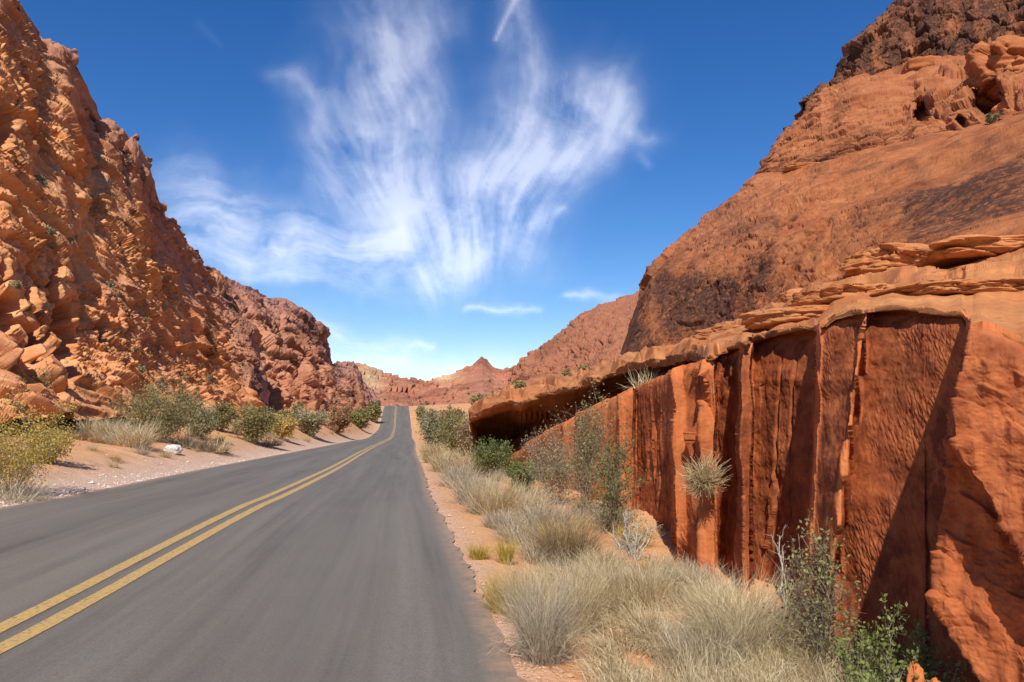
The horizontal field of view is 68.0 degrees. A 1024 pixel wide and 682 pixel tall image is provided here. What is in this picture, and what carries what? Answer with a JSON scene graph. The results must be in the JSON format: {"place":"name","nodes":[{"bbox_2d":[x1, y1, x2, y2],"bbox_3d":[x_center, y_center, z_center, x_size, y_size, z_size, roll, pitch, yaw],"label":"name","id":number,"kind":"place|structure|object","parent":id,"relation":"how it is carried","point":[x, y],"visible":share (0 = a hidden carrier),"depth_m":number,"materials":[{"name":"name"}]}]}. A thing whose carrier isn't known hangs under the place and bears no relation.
{"place":"outdoors","nodes":[
{"label":"outdoors","id":0,"kind":"place"},
{"bbox_2d":[0,0,270,421],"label":"cliff","id":1,"kind":"structure","parent":0,"point":[85,330],"depth_m":47.85,"materials":[{"name":"stone"}]},
{"bbox_2d":[40,37,79,87],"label":"boulder","id":2,"kind":"object","parent":1,"relation":"on","point":[58,50],"visible":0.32,"depth_m":57.73,"materials":[{"name":"stone"}]},
{"bbox_2d":[94,118,125,151],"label":"boulder","id":3,"kind":"object","parent":1,"relation":"on","point":[115,134],"visible":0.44,"depth_m":63.99,"materials":[{"name":"stone"}]},
{"bbox_2d":[125,137,139,169],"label":"boulder","id":4,"kind":"object","parent":1,"relation":"on","point":[131,143],"visible":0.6,"depth_m":68.37,"materials":[{"name":"stone"}]},
{"bbox_2d":[140,168,151,195],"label":"boulder","id":5,"kind":"object","parent":1,"relation":"on","point":[145,175],"visible":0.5,"depth_m":72.07,"materials":[{"name":"stone"}]},
{"bbox_2d":[209,271,224,295],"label":"boulder","id":6,"kind":"object","parent":1,"relation":"on","point":[218,284],"visible":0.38,"depth_m":97.53,"materials":[{"name":"stone"}]},
{"bbox_2d":[0,406,527,681],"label":"road","id":7,"kind":"structure","parent":0,"point":[357,569],"depth_m":7.41,"materials":[{"name":"asphalt"}]},
{"bbox_2d":[0,406,395,632],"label":"yellow line","id":8,"kind":"object","parent":7,"relation":"on","point":[42,607],"visible":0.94,"depth_m":8.03,"materials":[{"name":"paint"}]},
{"bbox_2d":[0,406,396,653],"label":"yellow line","id":9,"kind":"object","parent":7,"relation":"on","point":[36,629],"visible":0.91,"depth_m":7.39,"materials":[{"name":"paint"}]},
{"bbox_2d":[225,276,381,411],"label":"mountain","id":10,"kind":"structure","parent":0,"point":[309,375],"depth_m":145.06,"materials":[{"name":"stone"}]},
{"bbox_2d":[315,321,330,343],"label":"boulder","id":11,"kind":"object","parent":10,"relation":"on","point":[325,334],"visible":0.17,"depth_m":190.29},
{"bbox_2d":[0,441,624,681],"bbox_3d":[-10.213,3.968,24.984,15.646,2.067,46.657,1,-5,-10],"label":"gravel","id":12,"kind":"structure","parent":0,"point":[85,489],"depth_m":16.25,"materials":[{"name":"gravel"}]},
{"bbox_2d":[355,363,425,405],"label":"hill","id":13,"kind":"structure","parent":0,"point":[392,390],"depth_m":352.57,"materials":[{"name":"stone"}]},
{"bbox_2d":[210,0,622,282],"bbox_3d":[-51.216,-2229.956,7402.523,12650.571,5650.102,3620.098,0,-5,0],"label":"cloud","id":14,"kind":"structure","parent":0,"point":[401,211],"depth_m":8770.06,"materials":[{"name":"white"}]},
{"bbox_2d":[0,403,865,681],"bbox_3d":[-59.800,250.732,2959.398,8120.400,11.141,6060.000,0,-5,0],"label":"ground","id":15,"kind":"structure","parent":0,"point":[92,462],"depth_m":18.84,"materials":[{"name":"sand"}]},
{"bbox_2d":[0,471,64,503],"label":"grass tuft","id":16,"kind":"object","parent":15,"relation":"on","point":[19,497],"visible":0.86,"depth_m":14.28,"materials":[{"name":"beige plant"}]},
{"bbox_2d":[6,355,63,424],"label":"desert shrub","id":17,"kind":"object","parent":15,"relation":"on","point":[23,374],"visible":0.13,"depth_m":29.76,"materials":[{"name":"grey plant"}]},
{"bbox_2d":[0,381,81,494],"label":"rabbitbrush","id":18,"kind":"object","parent":15,"relation":"on","point":[17,465],"visible":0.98,"depth_m":14.86,"materials":[{"name":"yellow-green leaf"},{"name":"yellow flowers"},{"name":"dry twig"}]},
{"bbox_2d":[8,400,78,432],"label":"desert shrub","id":19,"kind":"object","parent":15,"relation":"on","point":[72,408],"visible":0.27,"depth_m":27.59,"materials":[{"name":"green plant"}]},
{"bbox_2d":[21,423,79,462],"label":"desert shrub","id":20,"kind":"object","parent":15,"relation":"on","point":[55,453],"visible":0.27,"depth_m":19.73,"materials":[{"name":"green plant"}]},
{"bbox_2d":[66,416,108,435],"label":"grass tuft","id":21,"kind":"object","parent":15,"relation":"on","point":[80,425],"visible":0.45,"depth_m":29.35,"materials":[{"name":"plant"}]},
{"bbox_2d":[82,415,146,438],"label":"grass tuft","id":22,"kind":"object","parent":15,"relation":"on","point":[102,429],"visible":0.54,"depth_m":28.97,"materials":[{"name":"plant"}]},
{"bbox_2d":[104,419,167,449],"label":"grass tuft","id":23,"kind":"object","parent":15,"relation":"on","point":[146,437],"visible":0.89,"depth_m":28.14,"materials":[{"name":"plant"}]},
{"bbox_2d":[129,441,155,455],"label":"grass tuft","id":24,"kind":"object","parent":15,"relation":"on","point":[143,451],"visible":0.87,"depth_m":26.88,"materials":[{"name":"beige plant"}]},
{"bbox_2d":[100,370,213,441],"bbox_3d":[-15.339,2.606,32.848,4.028,3.593,4.613,-3,-5,29],"label":"creosote bush","id":25,"kind":"object","parent":15,"relation":"on","point":[169,418],"visible":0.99,"depth_m":32.46,"materials":[{"name":"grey plant"}]},
{"bbox_2d":[163,444,182,454],"bbox_3d":[-13.410,4.303,30.002,0.675,0.439,0.597,0,-5,0],"label":"stone","id":26,"kind":"object","parent":15,"relation":"on","point":[178,449],"visible":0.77,"depth_m":29.81,"materials":[{"name":"beige"}]},
{"bbox_2d":[168,430,200,450],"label":"grass tuft","id":27,"kind":"object","parent":15,"relation":"on","point":[188,443],"visible":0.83,"depth_m":32.97,"materials":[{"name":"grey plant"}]},
{"bbox_2d":[180,398,221,438],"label":"desert shrub","id":28,"kind":"object","parent":15,"relation":"on","point":[203,426],"visible":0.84,"depth_m":37.89,"materials":[{"name":"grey plant"}]},
{"bbox_2d":[195,434,240,453],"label":"grass tuft","id":29,"kind":"object","parent":15,"relation":"on","point":[214,448],"visible":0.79,"depth_m":34.30,"materials":[{"name":"plant"}]},
{"bbox_2d":[208,398,238,431],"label":"desert shrub","id":30,"kind":"object","parent":15,"relation":"on","point":[226,413],"visible":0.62,"depth_m":45.56,"materials":[{"name":"green plant"}]},
{"bbox_2d":[227,400,282,443],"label":"desert shrub","id":31,"kind":"object","parent":15,"relation":"on","point":[251,421],"visible":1,"depth_m":44.48,"materials":[{"name":"green plant"}]},
{"bbox_2d":[257,430,287,446],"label":"grass tuft","id":32,"kind":"object","parent":15,"relation":"on","point":[273,443],"visible":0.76,"depth_m":46.47,"materials":[{"name":"plant"}]},
{"bbox_2d":[268,413,297,438],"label":"desert shrub","id":33,"kind":"object","parent":15,"relation":"on","point":[285,428],"visible":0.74,"depth_m":54.14,"materials":[{"name":"yellow plant"}]},
{"bbox_2d":[277,401,307,424],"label":"desert shrub","id":34,"kind":"object","parent":15,"relation":"on","point":[285,412],"visible":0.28,"depth_m":72.39,"materials":[{"name":"green plant"}]},
{"bbox_2d":[290,407,330,435],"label":"desert shrub","id":35,"kind":"object","parent":15,"relation":"on","point":[309,424],"visible":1,"depth_m":67.90,"materials":[{"name":"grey plant"}]},
{"bbox_2d":[322,400,355,433],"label":"desert shrub","id":36,"kind":"object","parent":15,"relation":"on","point":[340,421],"visible":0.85,"depth_m":89.95,"materials":[{"name":"brown plant"}]},
{"bbox_2d":[349,405,373,428],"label":"desert shrub","id":37,"kind":"object","parent":15,"relation":"on","point":[362,417],"visible":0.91,"depth_m":129.35,"materials":[{"name":"green plant"}]},
{"bbox_2d":[367,402,382,421],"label":"desert shrub","id":38,"kind":"object","parent":15,"relation":"on","point":[376,410],"visible":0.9,"depth_m":180.38,"materials":[{"name":"green plant"}]},
{"bbox_2d":[415,406,450,450],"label":"desert shrub","id":39,"kind":"object","parent":15,"relation":"on","point":[428,432],"visible":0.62,"depth_m":43.17,"materials":[{"name":"green plant"}]},
{"bbox_2d":[415,439,451,462],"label":"grass tuft","id":40,"kind":"object","parent":15,"relation":"on","point":[428,449],"visible":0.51,"depth_m":30.64,"materials":[{"name":"plant"}]},
{"bbox_2d":[419,445,461,473],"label":"grass tuft","id":41,"kind":"object","parent":15,"relation":"on","point":[436,463],"visible":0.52,"depth_m":24.28,"materials":[{"name":"plant"}]},
{"bbox_2d":[429,399,468,454],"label":"desert shrub","id":42,"kind":"object","parent":15,"relation":"on","point":[450,434],"visible":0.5,"depth_m":36.52,"materials":[{"name":"green plant"}]},
{"bbox_2d":[439,404,466,422],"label":"desert shrub","id":43,"kind":"object","parent":15,"relation":"on","point":[458,412],"visible":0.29,"depth_m":93.33,"materials":[{"name":"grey plant"}]},
{"bbox_2d":[429,456,488,487],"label":"grass tuft","id":44,"kind":"object","parent":15,"relation":"on","point":[448,471],"visible":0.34,"depth_m":17.98,"materials":[{"name":"beige plant"}]},
{"bbox_2d":[439,464,500,506],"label":"grass tuft","id":45,"kind":"object","parent":15,"relation":"on","point":[459,497],"visible":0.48,"depth_m":14.05,"materials":[{"name":"beige plant"}]},
{"bbox_2d":[445,447,495,476],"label":"grass tuft","id":46,"kind":"object","parent":15,"relation":"on","point":[468,457],"visible":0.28,"depth_m":23.86,"materials":[{"name":"plant"}]},
{"bbox_2d":[451,417,493,457],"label":"desert shrub","id":47,"kind":"object","parent":15,"relation":"on","point":[467,440],"visible":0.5,"depth_m":32.55,"materials":[{"name":"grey plant"}]},
{"bbox_2d":[459,495,487,515],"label":"grass tuft","id":48,"kind":"object","parent":15,"relation":"on","point":[472,511],"visible":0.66,"depth_m":12.61,"materials":[{"name":"beige plant"}]},
{"bbox_2d":[460,541,494,559],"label":"grass tuft","id":49,"kind":"object","parent":15,"relation":"on","point":[479,553],"visible":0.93,"depth_m":8.58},
{"bbox_2d":[470,436,520,477],"bbox_3d":[-0.430,3.482,22.878,1.837,1.378,1.499,-4,-6,36],"label":"mesquite","id":50,"kind":"object","parent":15,"relation":"on","point":[490,457],"visible":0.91,"depth_m":22.63,"materials":[{"name":"green plant"}]},
{"bbox_2d":[455,470,537,516],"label":"grass tuft","id":51,"kind":"object","parent":15,"relation":"on","point":[500,499],"visible":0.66,"depth_m":12.58,"materials":[{"name":"plant"}]},
{"bbox_2d":[464,561,529,615],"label":"grass tuft","id":52,"kind":"object","parent":15,"relation":"on","point":[495,593],"visible":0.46,"depth_m":6.36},
{"bbox_2d":[476,507,518,529],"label":"grass tuft","id":53,"kind":"object","parent":15,"relation":"on","point":[498,514],"visible":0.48,"depth_m":11.22,"materials":[{"name":"beige plant"}]},
{"bbox_2d":[487,536,520,564],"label":"grass tuft","id":54,"kind":"object","parent":15,"relation":"on","point":[504,554],"visible":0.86,"depth_m":8.48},
{"bbox_2d":[476,510,538,538],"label":"grass tuft","id":55,"kind":"object","parent":15,"relation":"on","point":[502,524],"visible":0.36,"depth_m":10.70,"materials":[{"name":"grey plant"}]},
{"bbox_2d":[484,516,538,543],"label":"grass tuft","id":56,"kind":"object","parent":15,"relation":"on","point":[521,530],"visible":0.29,"depth_m":10.10,"materials":[{"name":"plant"}]},
{"bbox_2d":[493,518,543,545],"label":"grass tuft","id":57,"kind":"object","parent":15,"relation":"on","point":[512,534],"visible":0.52,"depth_m":10.00,"materials":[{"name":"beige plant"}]},
{"bbox_2d":[501,455,539,490],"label":"desert shrub","id":58,"kind":"object","parent":15,"relation":"on","point":[513,471],"visible":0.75,"depth_m":17.34,"materials":[{"name":"green plant"}]},
{"bbox_2d":[485,478,559,518],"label":"grass tuft","id":59,"kind":"object","parent":15,"relation":"on","point":[531,496],"visible":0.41,"depth_m":12.77,"materials":[{"name":"plant"}]},
{"bbox_2d":[477,550,570,627],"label":"grass tuft","id":60,"kind":"object","parent":15,"relation":"on","point":[522,580],"visible":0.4,"depth_m":6.02,"materials":[{"name":"plant"}]},
{"bbox_2d":[509,533,568,564],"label":"grass tuft","id":61,"kind":"object","parent":15,"relation":"on","point":[526,557],"visible":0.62,"depth_m":8.84,"materials":[{"name":"grey plant"}]},
{"bbox_2d":[506,493,587,531],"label":"grass tuft","id":62,"kind":"object","parent":15,"relation":"on","point":[552,513],"visible":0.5,"depth_m":11.22,"materials":[{"name":"beige plant"}]},
{"bbox_2d":[481,554,613,677],"bbox_3d":[0.204,1.962,5.228,1.014,1.028,1.037,0,-5,0],"label":"grass tuft","id":63,"kind":"object","parent":15,"relation":"on","point":[539,648],"visible":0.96,"depth_m":5.14,"materials":[{"name":"beige plant"}]},
{"bbox_2d":[509,415,592,503],"bbox_3d":[0.826,2.393,15.263,1.778,1.824,1.571,0,-5,0],"label":"desert shrub","id":64,"kind":"object","parent":15,"relation":"on","point":[550,469],"visible":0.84,"depth_m":15.13,"materials":[{"name":"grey plant"}]},
{"bbox_2d":[526,512,603,558],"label":"grass tuft","id":65,"kind":"object","parent":15,"relation":"on","point":[559,533],"visible":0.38,"depth_m":9.08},
{"bbox_2d":[513,510,626,565],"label":"grass tuft","id":66,"kind":"object","parent":15,"relation":"on","point":[548,536],"visible":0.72,"depth_m":8.92,"materials":[{"name":"straw"},{"name":"dry grass"}]},
{"bbox_2d":[554,549,598,574],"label":"grass tuft","id":67,"kind":"object","parent":15,"relation":"on","point":[572,561],"visible":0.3,"depth_m":8.53,"materials":[{"name":"beige plant"}]},
{"bbox_2d":[560,499,601,529],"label":"grass tuft","id":68,"kind":"object","parent":15,"relation":"on","point":[580,521],"visible":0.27,"depth_m":11.54,"materials":[{"name":"plant"}]},
{"bbox_2d":[530,539,633,646],"bbox_3d":[0.537,2.150,6.159,1.094,1.144,1.089,0,-5,0],"label":"grass tuft","id":69,"kind":"object","parent":15,"relation":"on","point":[595,608],"visible":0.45,"depth_m":6.07,"materials":[{"name":"plant"}]},
{"bbox_2d":[540,364,634,516],"bbox_3d":[1.274,1.673,13.025,1.514,2.708,1.818,-4,-6,42],"label":"desert shrub","id":70,"kind":"object","parent":15,"relation":"on","point":[584,451],"visible":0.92,"depth_m":12.92,"materials":[{"name":"green plant"}]},
{"bbox_2d":[552,548,630,619],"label":"grass tuft","id":71,"kind":"object","parent":15,"relation":"on","point":[617,583],"visible":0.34,"depth_m":6.80,"materials":[{"name":"plant"}]},
{"bbox_2d":[575,540,633,569],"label":"grass tuft","id":72,"kind":"object","parent":15,"relation":"on","point":[602,557],"visible":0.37,"depth_m":8.60,"materials":[{"name":"plant"}]},
{"bbox_2d":[581,509,639,532],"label":"grass tuft","id":73,"kind":"object","parent":15,"relation":"on","point":[605,527],"visible":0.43,"depth_m":11.48,"materials":[{"name":"plant"}]},
{"bbox_2d":[581,423,651,534],"bbox_3d":[1.486,2.015,11.106,1.151,1.674,1.063,4,-6,-38],"label":"desert shrub","id":74,"kind":"object","parent":15,"relation":"on","point":[612,501],"visible":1,"depth_m":11.04,"materials":[{"name":"green plant"}]},
{"bbox_2d":[603,519,661,548],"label":"grass tuft","id":75,"kind":"object","parent":15,"relation":"on","point":[638,532],"visible":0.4,"depth_m":10.03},
{"bbox_2d":[603,509,663,560],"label":"desert shrub","id":76,"kind":"object","parent":15,"relation":"on","point":[634,546],"visible":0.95,"depth_m":9.05,"materials":[{"name":"grey plant"}]},
{"bbox_2d":[613,547,687,615],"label":"grass tuft","id":77,"kind":"object","parent":15,"relation":"on","point":[648,590],"visible":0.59,"depth_m":6.98,"materials":[{"name":"plant"}]},
{"bbox_2d":[624,545,683,574],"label":"grass tuft","id":78,"kind":"object","parent":15,"relation":"on","point":[652,560],"visible":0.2,"depth_m":8.25,"materials":[{"name":"plant"}]},
{"bbox_2d":[646,553,736,601],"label":"grass tuft","id":79,"kind":"object","parent":15,"relation":"on","point":[683,576],"visible":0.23,"depth_m":7.22,"materials":[{"name":"beige plant"}]},
{"bbox_2d":[635,603,770,681],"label":"grass tuft","id":80,"kind":"object","parent":15,"relation":"on","point":[712,651],"visible":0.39,"depth_m":5.30,"materials":[{"name":"beige plant"}]},
{"bbox_2d":[672,561,752,617],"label":"grass tuft","id":81,"kind":"object","parent":15,"relation":"on","point":[711,592],"visible":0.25,"depth_m":6.74,"materials":[{"name":"plant"}]},
{"bbox_2d":[514,552,941,681],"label":"dry grass","id":82,"kind":"structure","parent":15,"relation":"on","point":[639,621],"depth_m":5.29,"materials":[{"name":"plant"}]},
{"bbox_2d":[629,551,851,679],"bbox_3d":[1.692,2.137,5.681,1.651,1.043,1.680,-4,-6,38],"label":"grass tuft","id":83,"kind":"object","parent":15,"relation":"on","point":[750,615],"visible":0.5,"depth_m":5.58,"materials":[{"name":"plant"}]},
{"bbox_2d":[765,508,798,609],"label":"dead branch","id":84,"kind":"object","parent":15,"relation":"on","point":[783,574],"visible":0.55,"depth_m":6.52,"materials":[{"name":"wood"}]},
{"bbox_2d":[762,508,884,679],"bbox_3d":[2.128,1.766,5.268,0.770,1.188,0.782,0,-5,0],"label":"creosote bush","id":85,"kind":"object","parent":15,"relation":"on","point":[818,603],"visible":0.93,"depth_m":5.22,"materials":[{"name":"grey plant"}]},
{"bbox_2d":[821,592,973,681],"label":"creosote bush","id":86,"kind":"object","parent":15,"relation":"on","point":[918,650],"visible":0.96,"depth_m":4.37,"materials":[{"name":"green plant"}]},
{"bbox_2d":[906,661,925,681],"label":"boulder","id":87,"kind":"object","parent":15,"relation":"on","point":[911,676],"visible":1,"depth_m":4.14,"materials":[{"name":"stone"}]},
{"bbox_2d":[18,0,894,380],"label":"sky","id":88,"kind":"structure","parent":0,"point":[277,117],"materials":[{"name":"blue"}]},
{"bbox_2d":[412,356,512,405],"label":"hill","id":89,"kind":"structure","parent":0,"point":[478,374],"depth_m":333.62,"materials":[{"name":"stone"}]},
{"bbox_2d":[507,291,638,384],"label":"dome","id":90,"kind":"structure","parent":0,"point":[597,334],"depth_m":148.41,"materials":[{"name":"stone"}]},
{"bbox_2d":[468,248,1023,458],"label":"slickrock terrace","id":91,"kind":"structure","parent":0,"point":[512,413],"depth_m":12.60,"materials":[{"name":"stone"}]},
{"bbox_2d":[616,364,663,389],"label":"grass tuft","id":92,"kind":"object","parent":91,"relation":"on","point":[646,379],"visible":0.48,"depth_m":14.19,"materials":[{"name":"plant"}]},
{"bbox_2d":[693,325,741,339],"bbox_3d":[3.871,-0.098,12.966,1.214,0.288,1.476,2,-5,-24],"label":"flat rock","id":93,"kind":"object","parent":91,"relation":"on","point":[702,334],"visible":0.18,"depth_m":12.86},
{"bbox_2d":[738,305,829,330],"bbox_3d":[3.552,-0.273,9.356,1.141,0.253,1.382,2,-5,-19],"label":"flat rock","id":94,"kind":"object","parent":91,"relation":"on","point":[767,319],"visible":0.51,"depth_m":8.97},
{"bbox_2d":[779,288,802,302],"bbox_3d":[9.480,-1.326,24.176,1.841,0.745,1.533,0,-5,0],"label":"boulder","id":95,"kind":"object","parent":91,"relation":"on","point":[785,296],"visible":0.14,"depth_m":23.82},
{"bbox_2d":[788,283,894,306],"bbox_3d":[4.087,-0.537,9.280,1.015,0.246,1.182,1,-5,-17],"label":"flat rock","id":96,"kind":"object","parent":91,"relation":"on","point":[825,295],"visible":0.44,"depth_m":8.87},
{"bbox_2d":[838,242,928,278],"bbox_3d":[9.761,-1.902,19.194,2.678,0.908,2.197,1,-5,-12],"label":"boulder","id":97,"kind":"object","parent":91,"relation":"on","point":[883,257],"visible":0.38,"depth_m":18.44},
{"bbox_2d":[869,278,1023,296],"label":"flat rock","id":98,"kind":"object","parent":91,"relation":"on","point":[956,286],"visible":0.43,"depth_m":7.45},
{"bbox_2d":[910,234,1023,267],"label":"boulder","id":99,"kind":"object","parent":91,"relation":"on","point":[956,250],"visible":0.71,"depth_m":14.47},
{"bbox_2d":[508,310,1023,681],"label":"rock wall","id":100,"kind":"structure","parent":0,"point":[891,443],"depth_m":5.68,"materials":[{"name":"stone"}]},
{"bbox_2d":[673,444,732,500],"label":"shrub","id":101,"kind":"object","parent":100,"relation":"attached to","point":[703,480],"visible":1,"depth_m":8.07,"materials":[{"name":"plant"}]},
{"bbox_2d":[620,114,1023,354],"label":"dome","id":102,"kind":"structure","parent":0,"point":[758,241],"depth_m":44.03,"materials":[{"name":"stone"}]},
{"bbox_2d":[781,162,820,172],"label":"boulder","id":103,"kind":"object","parent":102,"relation":"on","point":[791,167],"visible":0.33,"depth_m":70.58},
{"bbox_2d":[755,37,1023,174],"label":"rock tier","id":104,"kind":"object","parent":102,"relation":"on","point":[855,113],"visible":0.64,"depth_m":73.57,"materials":[{"name":"stone"}]},
{"bbox_2d":[901,55,941,74],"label":"boulder","id":105,"kind":"object","parent":104,"relation":"on","point":[917,63],"visible":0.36,"depth_m":81.14,"materials":[{"name":"stone"}]},
{"bbox_2d":[964,34,1023,110],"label":"boulder","id":106,"kind":"object","parent":104,"relation":"on","point":[985,63],"visible":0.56,"depth_m":62.57,"materials":[{"name":"stone"}]},
{"bbox_2d":[984,111,1000,122],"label":"crevice plant","id":107,"kind":"object","parent":102,"relation":"on","point":[993,119],"visible":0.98,"depth_m":51.23,"materials":[{"name":"green plant"}]},
{"bbox_2d":[783,0,1023,131],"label":"cliff top","id":108,"kind":"structure","parent":0,"point":[899,32],"depth_m":89.92,"materials":[{"name":"stone"}]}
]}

